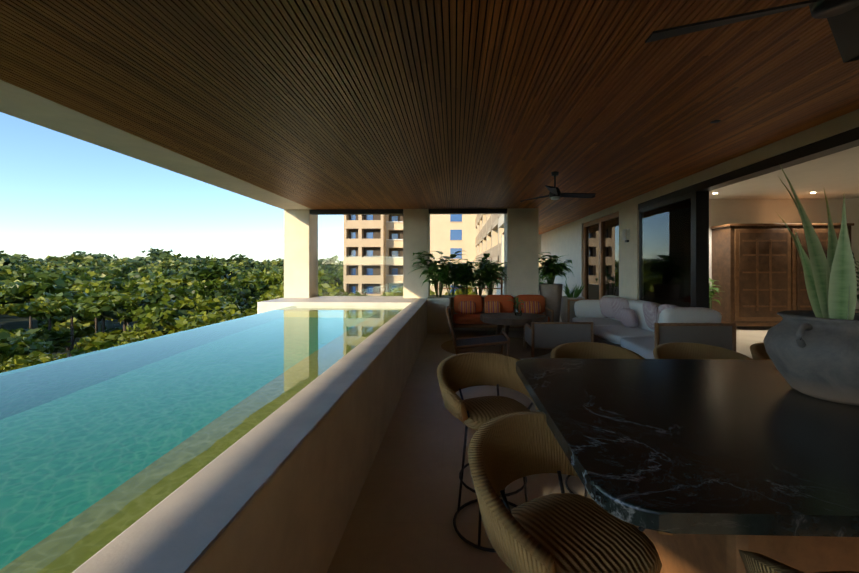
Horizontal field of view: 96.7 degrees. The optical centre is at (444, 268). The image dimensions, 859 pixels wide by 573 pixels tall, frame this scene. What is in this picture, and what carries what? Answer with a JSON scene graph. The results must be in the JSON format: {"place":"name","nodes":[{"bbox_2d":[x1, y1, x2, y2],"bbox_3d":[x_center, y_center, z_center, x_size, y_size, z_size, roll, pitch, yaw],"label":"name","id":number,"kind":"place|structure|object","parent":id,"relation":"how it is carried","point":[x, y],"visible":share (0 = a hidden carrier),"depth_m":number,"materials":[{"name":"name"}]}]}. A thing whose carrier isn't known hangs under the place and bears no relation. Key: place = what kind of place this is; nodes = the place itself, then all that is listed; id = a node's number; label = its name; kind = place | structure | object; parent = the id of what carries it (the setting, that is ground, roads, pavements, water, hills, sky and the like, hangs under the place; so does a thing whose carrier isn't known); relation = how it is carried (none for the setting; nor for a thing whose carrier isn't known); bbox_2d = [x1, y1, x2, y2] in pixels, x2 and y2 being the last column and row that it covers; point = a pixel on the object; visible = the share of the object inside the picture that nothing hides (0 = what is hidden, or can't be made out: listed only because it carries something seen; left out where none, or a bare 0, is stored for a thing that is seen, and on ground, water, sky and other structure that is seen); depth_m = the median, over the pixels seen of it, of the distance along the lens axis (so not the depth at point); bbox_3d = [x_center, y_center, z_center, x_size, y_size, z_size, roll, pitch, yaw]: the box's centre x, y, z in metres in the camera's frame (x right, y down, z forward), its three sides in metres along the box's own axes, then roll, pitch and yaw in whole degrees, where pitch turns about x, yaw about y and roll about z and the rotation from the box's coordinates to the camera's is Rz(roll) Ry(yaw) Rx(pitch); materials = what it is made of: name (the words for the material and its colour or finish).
{"place":"outdoors","nodes":[
{"label":"outdoors","id":0,"kind":"place"},
{"bbox_2d":[0,281,259,358],"bbox_3d":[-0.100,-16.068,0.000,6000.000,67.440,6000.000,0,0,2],"label":"terrain","id":1,"kind":"structure","parent":0,"point":[8,322],"depth_m":107.31,"materials":[{"name":"green plant"}]},
{"bbox_2d":[0,246,475,372],"bbox_3d":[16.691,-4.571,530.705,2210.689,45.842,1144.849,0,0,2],"label":"forest","id":2,"kind":"object","parent":1,"relation":"on","point":[64,299],"depth_m":63.96,"materials":[{"name":"green plant"}]},
{"bbox_2d":[343,214,503,295],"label":"neighbour building","id":3,"kind":"structure","parent":1,"relation":"on","point":[473,236],"depth_m":66.38,"materials":[{"name":"brown concrete"}]},
{"bbox_2d":[0,112,342,261],"label":"sky","id":4,"kind":"structure","parent":0,"point":[61,194],"materials":[{"name":"blue"}]},
{"bbox_2d":[539,270,546,283],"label":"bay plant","id":5,"kind":"object","parent":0,"point":[541,279],"depth_m":13.08,"materials":[{"name":"green plant"}]},
{"bbox_2d":[327,317,772,572],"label":"terrace floor","id":6,"kind":"structure","parent":0,"point":[403,514],"depth_m":2.77,"materials":[{"name":"beige tile"}]},
{"bbox_2d":[0,80,858,330],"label":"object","id":7,"kind":"object","parent":6,"relation":"on","point":[764,198],"visible":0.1,"depth_m":9.84,"materials":[{"name":"paint"}]},
{"bbox_2d":[72,296,426,572],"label":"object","id":8,"kind":"object","parent":7,"relation":"on","point":[279,489],"visible":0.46,"depth_m":1.71,"materials":[{"name":"stone"}]},
{"bbox_2d":[0,306,405,572],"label":"pool water","id":9,"kind":"structure","parent":8,"relation":"in","point":[100,450],"depth_m":2.24,"materials":[{"name":"teal liquid"}]},
{"bbox_2d":[316,256,502,296],"bbox_3d":[-0.936,0.209,10.476,5.171,1.116,0.094,0,0,0],"label":"glass balustrade","id":10,"kind":"object","parent":8,"relation":"on","point":[372,278],"visible":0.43,"depth_m":10.47,"materials":[{"name":"clear glass"}]},
{"bbox_2d":[0,0,858,233],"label":"ceiling slats","id":11,"kind":"object","parent":7,"relation":"attached to","point":[281,98],"visible":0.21,"depth_m":3.28,"materials":[{"name":"brown wood"}]},
{"bbox_2d":[310,209,506,214],"bbox_3d":[-0.948,-1.491,10.051,5.170,0.114,0.190,0,0,2],"label":"roller blind","id":12,"kind":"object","parent":11,"relation":"attached to","point":[390,211],"depth_m":9.97,"materials":[{"name":"fabric"}]},
{"bbox_2d":[520,171,595,201],"bbox_3d":[1.882,-1.331,6.102,1.161,0.435,1.202,0,0,2],"label":"ceiling fan","id":13,"kind":"object","parent":11,"relation":"attached to","point":[555,193],"visible":1,"depth_m":6.15,"materials":[{"name":"black metal"}]},
{"bbox_2d":[645,0,858,62],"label":"ceiling fan","id":14,"kind":"object","parent":11,"relation":"attached to","point":[842,16],"visible":1,"depth_m":1.82,"materials":[{"name":"black metal"}]},
{"bbox_2d":[337,0,573,233],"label":"ceiling","id":15,"kind":"structure","parent":7,"relation":"attached to","point":[455,81],"depth_m":3.12,"materials":[{"name":"brown wood"}]},
{"bbox_2d":[622,229,629,241],"bbox_3d":[4.148,-0.749,8.710,0.090,0.300,0.200,0,0,2],"label":"wall sconce","id":16,"kind":"object","parent":7,"relation":"attached to","point":[626,235],"depth_m":8.64,"materials":[{"name":"white glass"}]},
{"bbox_2d":[852,252,858,303],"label":"indoor palm","id":17,"kind":"object","parent":7,"relation":"on","point":[857,277],"visible":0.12,"depth_m":9.97,"materials":[{"name":"green plant"}]},
{"bbox_2d":[427,295,503,332],"bbox_3d":[0.615,1.166,9.954,2.041,0.870,1.140,0,0,2],"label":"planter box","id":18,"kind":"object","parent":6,"relation":"on","point":[437,320],"visible":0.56,"depth_m":9.41,"materials":[{"name":"paint"}]},
{"bbox_2d":[408,251,465,296],"bbox_3d":[-0.193,0.143,9.872,1.736,1.222,1.295,0,0,2],"label":"planter plant","id":19,"kind":"object","parent":18,"relation":"on","point":[434,267],"depth_m":9.69,"materials":[{"name":"green plant"}]},
{"bbox_2d":[432,263,471,295],"bbox_3d":[0.114,0.305,10.254,1.411,0.901,1.124,0,0,2],"label":"planter plant","id":20,"kind":"object","parent":18,"relation":"on","point":[453,282],"depth_m":10.19,"materials":[{"name":"green plant"}]},
{"bbox_2d":[441,257,481,294],"bbox_3d":[0.461,0.223,10.153,1.403,1.064,1.437,0,0,2],"label":"planter plant","id":21,"kind":"object","parent":18,"relation":"on","point":[460,279],"depth_m":10.01,"materials":[{"name":"green plant"}]},
{"bbox_2d":[437,277,502,294],"bbox_3d":[0.672,0.496,10.208,1.770,0.510,0.050,0,0,2],"label":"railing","id":22,"kind":"object","parent":18,"relation":"on","point":[501,288],"visible":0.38,"depth_m":10.18,"materials":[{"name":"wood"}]},
{"bbox_2d":[459,263,496,295],"bbox_3d":[0.900,0.304,10.094,1.243,0.901,1.358,0,0,2],"label":"planter plant","id":23,"kind":"object","parent":18,"relation":"on","point":[481,282],"depth_m":10.00,"materials":[{"name":"green plant"}]},
{"bbox_2d":[471,253,508,294],"bbox_3d":[1.247,0.185,10.078,1.168,1.138,1.575,0,0,24],"label":"planter plant","id":24,"kind":"object","parent":18,"relation":"on","point":[483,265],"depth_m":9.98,"materials":[{"name":"green plant"}]},
{"bbox_2d":[446,306,509,355],"bbox_3d":[0.548,1.137,6.435,1.032,0.940,0.704,0,0,2],"label":"lounge chair","id":25,"kind":"object","parent":6,"relation":"on","point":[479,341],"visible":0.73,"depth_m":6.30,"materials":[{"name":"brown wood"}]},
{"bbox_2d":[437,352,538,551],"bbox_3d":[0.285,1.097,2.446,0.695,1.000,0.616,0,0,-18],"label":"bar stool","id":26,"kind":"object","parent":6,"relation":"on","point":[457,372],"visible":0.56,"depth_m":2.49,"materials":[{"name":"wicker"}]},
{"bbox_2d":[441,337,552,358],"bbox_3d":[1.060,1.599,7.872,2.260,0.004,2.260,0,0,2],"label":"jute rug","id":27,"kind":"object","parent":6,"relation":"on","point":[517,349],"visible":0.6,"depth_m":7.53,"materials":[{"name":"brown wicker"}]},
{"bbox_2d":[480,307,547,345],"bbox_3d":[1.487,1.222,8.087,1.429,0.791,1.164,0,0,2],"label":"coffee table","id":28,"kind":"object","parent":27,"relation":"on","point":[500,320],"visible":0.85,"depth_m":7.81,"materials":[{"name":"brown wood"}]},
{"bbox_2d":[510,296,524,312],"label":"vase plant","id":29,"kind":"object","parent":28,"relation":"on","point":[517,311],"depth_m":8.04,"materials":[{"name":"green plant"}]},
{"bbox_2d":[524,322,593,356],"bbox_3d":[2.144,1.284,7.277,1.116,0.635,0.826,0,0,2],"label":"armchair","id":30,"kind":"object","parent":27,"relation":"on","point":[545,335],"visible":0.79,"depth_m":6.88,"materials":[{"name":"grey fabric"}]},
{"bbox_2d":[451,295,553,327],"bbox_3d":[1.375,1.130,9.383,2.426,0.943,0.838,0,0,2],"label":"sofa","id":31,"kind":"object","parent":6,"relation":"on","point":[467,311],"visible":0.83,"depth_m":9.44,"materials":[{"name":"brown fabric"}]},
{"bbox_2d":[539,283,562,321],"bbox_3d":[2.787,1.001,9.976,0.600,1.200,0.600,0,0,2],"label":"tall planter","id":32,"kind":"object","parent":6,"relation":"on","point":[552,293],"visible":0.5,"depth_m":9.75,"materials":[{"name":"grey concrete"}]},
{"bbox_2d":[536,252,572,283],"bbox_3d":[2.803,0.024,9.969,1.318,0.862,1.334,0,0,2],"label":"potted plant","id":33,"kind":"object","parent":32,"relation":"on","point":[548,272],"depth_m":9.80,"materials":[{"name":"green plant"}]},
{"bbox_2d":[468,411,672,572],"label":"bar stool","id":34,"kind":"object","parent":6,"relation":"on","point":[562,532],"visible":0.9,"depth_m":1.25,"materials":[{"name":"wicker"}]},
{"bbox_2d":[560,296,584,321],"bbox_3d":[3.423,1.181,10.209,0.660,0.840,0.660,0,0,2],"label":"cream pot","id":35,"kind":"object","parent":6,"relation":"on","point":[563,313],"visible":0.31,"depth_m":10.05,"materials":[{"name":"beige ceramic"}]},
{"bbox_2d":[562,280,584,297],"bbox_3d":[3.389,0.552,10.209,0.620,0.568,0.577,0,0,2],"label":"agave plant","id":36,"kind":"object","parent":35,"relation":"in","point":[576,292],"visible":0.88,"depth_m":10.12,"materials":[{"name":"green plant"}]},
{"bbox_2d":[550,342,644,496],"bbox_3d":[1.136,1.097,2.827,0.695,1.000,0.616,0,0,2],"label":"bar stool","id":37,"kind":"object","parent":6,"relation":"on","point":[585,350],"visible":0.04,"depth_m":3.03,"materials":[{"name":"wicker"}]},
{"bbox_2d":[567,295,735,358],"bbox_3d":[3.542,1.081,7.355,1.110,1.042,4.160,0,0,2],"label":"white sofa","id":38,"kind":"object","parent":6,"relation":"on","point":[643,329],"visible":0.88,"depth_m":6.45,"materials":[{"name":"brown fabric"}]},
{"bbox_2d":[516,358,858,572],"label":"bar table","id":39,"kind":"object","parent":6,"relation":"on","point":[713,465],"visible":0.94,"depth_m":1.26,"materials":[{"name":"black stone"}]},
{"bbox_2d":[763,310,858,405],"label":"clay pot","id":40,"kind":"object","parent":39,"relation":"on","point":[809,353],"visible":0.98,"depth_m":1.65,"materials":[{"name":"grey ceramic"}]},
{"bbox_2d":[776,164,856,319],"bbox_3d":[1.711,-0.097,1.761,0.267,0.777,0.245,0,0,38],"label":"snake plant","id":41,"kind":"object","parent":40,"relation":"on","point":[831,283],"visible":0.96,"depth_m":1.71,"materials":[{"name":"green plant"}]},
{"bbox_2d":[653,342,752,359],"bbox_3d":[1.909,1.097,2.806,0.695,1.000,0.616,0,0,6],"label":"bar stool","id":42,"kind":"object","parent":6,"relation":"on","point":[679,350],"visible":0.04,"depth_m":3.01,"materials":[{"name":"wicker"}]},
{"bbox_2d":[583,127,858,307],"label":"sliding doors","id":43,"kind":"structure","parent":6,"relation":"on","point":[674,248],"depth_m":6.97,"materials":[{"name":"grey"}]},
{"bbox_2d":[750,342,770,359],"bbox_3d":[2.651,1.097,2.806,0.695,1.000,0.616,0,0,-2],"label":"bar stool","id":44,"kind":"object","parent":6,"relation":"on","point":[758,351],"visible":0.02,"depth_m":2.99,"materials":[{"name":"wicker"}]},
{"bbox_2d":[710,223,853,325],"bbox_3d":[9.021,0.216,10.254,3.150,2.770,0.812,0,0,2],"label":"wardrobe","id":45,"kind":"object","parent":6,"relation":"on","point":[758,273],"visible":0.67,"depth_m":9.91,"materials":[{"name":"brown wood"}]},
{"bbox_2d":[739,550,858,572],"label":"bar stool","id":46,"kind":"object","parent":6,"relation":"on","point":[753,562],"visible":1,"depth_m":0.94,"materials":[{"name":"wicker"}]},
{"bbox_2d":[709,278,721,308],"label":"indoor plant","id":47,"kind":"object","parent":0,"point":[715,288],"depth_m":9.47,"materials":[{"name":"green plant"}]}
]}

